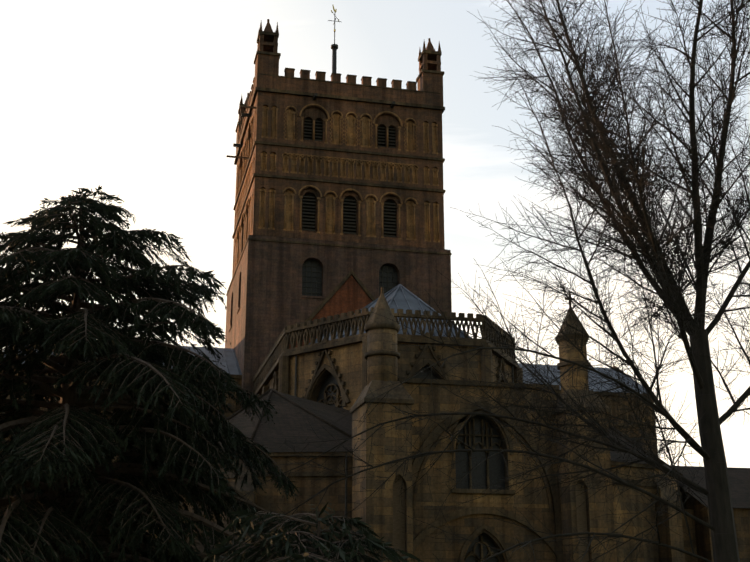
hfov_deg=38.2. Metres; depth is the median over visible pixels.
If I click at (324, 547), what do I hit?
shrub
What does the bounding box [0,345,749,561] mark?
church building
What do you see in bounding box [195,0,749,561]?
bare tree
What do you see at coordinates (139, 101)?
sky
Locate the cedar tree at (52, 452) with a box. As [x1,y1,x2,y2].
[0,185,312,561]
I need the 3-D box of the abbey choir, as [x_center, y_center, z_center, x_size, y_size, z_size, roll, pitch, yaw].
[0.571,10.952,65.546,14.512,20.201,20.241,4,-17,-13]
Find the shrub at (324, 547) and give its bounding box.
[203,501,422,561]
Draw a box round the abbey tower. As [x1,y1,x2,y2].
[225,5,451,407]
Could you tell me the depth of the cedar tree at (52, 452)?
30.74 m
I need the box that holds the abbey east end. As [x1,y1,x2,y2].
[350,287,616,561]
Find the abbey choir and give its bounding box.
[252,284,522,409]
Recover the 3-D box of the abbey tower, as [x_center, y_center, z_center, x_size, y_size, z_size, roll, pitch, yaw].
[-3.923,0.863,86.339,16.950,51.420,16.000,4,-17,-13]
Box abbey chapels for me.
[134,388,697,561]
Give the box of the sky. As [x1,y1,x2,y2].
[0,0,749,467]

